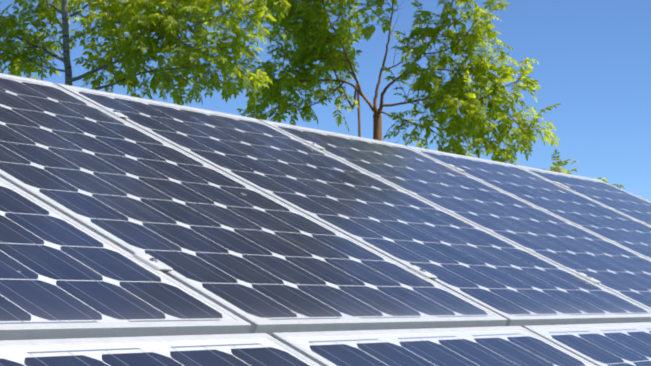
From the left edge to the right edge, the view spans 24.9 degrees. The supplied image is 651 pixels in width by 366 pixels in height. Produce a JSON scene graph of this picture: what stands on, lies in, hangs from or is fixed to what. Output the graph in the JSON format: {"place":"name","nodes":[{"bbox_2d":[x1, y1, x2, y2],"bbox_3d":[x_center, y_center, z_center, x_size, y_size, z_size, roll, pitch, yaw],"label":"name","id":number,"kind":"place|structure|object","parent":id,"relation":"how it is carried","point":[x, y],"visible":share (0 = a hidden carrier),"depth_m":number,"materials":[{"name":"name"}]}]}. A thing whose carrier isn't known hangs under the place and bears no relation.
{"place":"outdoors","nodes":[
{"label":"outdoors","id":0,"kind":"place"},
{"bbox_2d":[0,0,290,106],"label":"birch tree","id":1,"kind":"object","parent":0,"point":[125,47],"depth_m":13.37,"materials":[{"name":"green plant"}]},
{"bbox_2d":[0,0,650,201],"label":"sky","id":2,"kind":"structure","parent":0,"point":[593,57],"materials":[{"name":"blue"}]},
{"bbox_2d":[163,0,560,164],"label":"tree","id":3,"kind":"object","parent":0,"point":[321,45],"depth_m":15.42,"materials":[{"name":"green plant"}]},
{"bbox_2d":[543,150,623,188],"bbox_3d":[3.867,2.550,23.891,2.787,6.193,3.092,-3,-6,33],"label":"small tree","id":4,"kind":"object","parent":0,"point":[554,168],"depth_m":24.00,"materials":[{"name":"green plant"}]},
{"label":"roof slope","id":5,"kind":"object","parent":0,"visible":0},
{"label":"mounting rails","id":6,"kind":"object","parent":5,"relation":"on","visible":0},
{"bbox_2d":[0,177,250,340],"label":"solar panel","id":7,"kind":"object","parent":6,"relation":"on","point":[62,276],"visible":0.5,"depth_m":2.50,"materials":[{"name":"glass"}]},
{"bbox_2d":[0,333,320,365],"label":"solar panel","id":8,"kind":"object","parent":6,"relation":"on","point":[257,349],"visible":1,"depth_m":2.26,"materials":[{"name":"glass"}]},
{"bbox_2d":[0,73,506,335],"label":"solar panel","id":9,"kind":"object","parent":6,"relation":"on","point":[259,261],"visible":0.73,"depth_m":3.27,"materials":[{"name":"glass"}]},
{"bbox_2d":[56,83,650,326],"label":"solar panel","id":10,"kind":"object","parent":6,"relation":"on","point":[513,284],"visible":0.77,"depth_m":4.19,"materials":[{"name":"glass"}]},
{"bbox_2d":[102,107,648,283],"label":"panel clamps","id":11,"kind":"object","parent":6,"relation":"attached to","point":[152,262],"visible":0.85,"depth_m":3.58,"materials":[{"name":"metal"}]},
{"bbox_2d":[271,326,595,365],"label":"solar panel","id":12,"kind":"object","parent":6,"relation":"on","point":[497,346],"visible":0.91,"depth_m":2.92,"materials":[{"name":"glass"}]},
{"bbox_2d":[259,119,650,309],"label":"solar panel","id":13,"kind":"object","parent":6,"relation":"on","point":[606,263],"visible":0.83,"depth_m":5.11,"materials":[{"name":"glass"}]},
{"bbox_2d":[405,145,650,259],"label":"solar panel","id":14,"kind":"object","parent":6,"relation":"on","point":[602,221],"visible":0.79,"depth_m":6.06,"materials":[{"name":"glass"}]},
{"bbox_2d":[516,165,650,225],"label":"solar panel","id":15,"kind":"object","parent":6,"relation":"on","point":[618,200],"visible":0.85,"depth_m":6.99,"materials":[{"name":"glass"}]},
{"bbox_2d":[523,322,650,365],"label":"solar panel","id":16,"kind":"object","parent":6,"relation":"on","point":[616,344],"visible":0.84,"depth_m":3.57,"materials":[{"name":"glass"}]}
]}

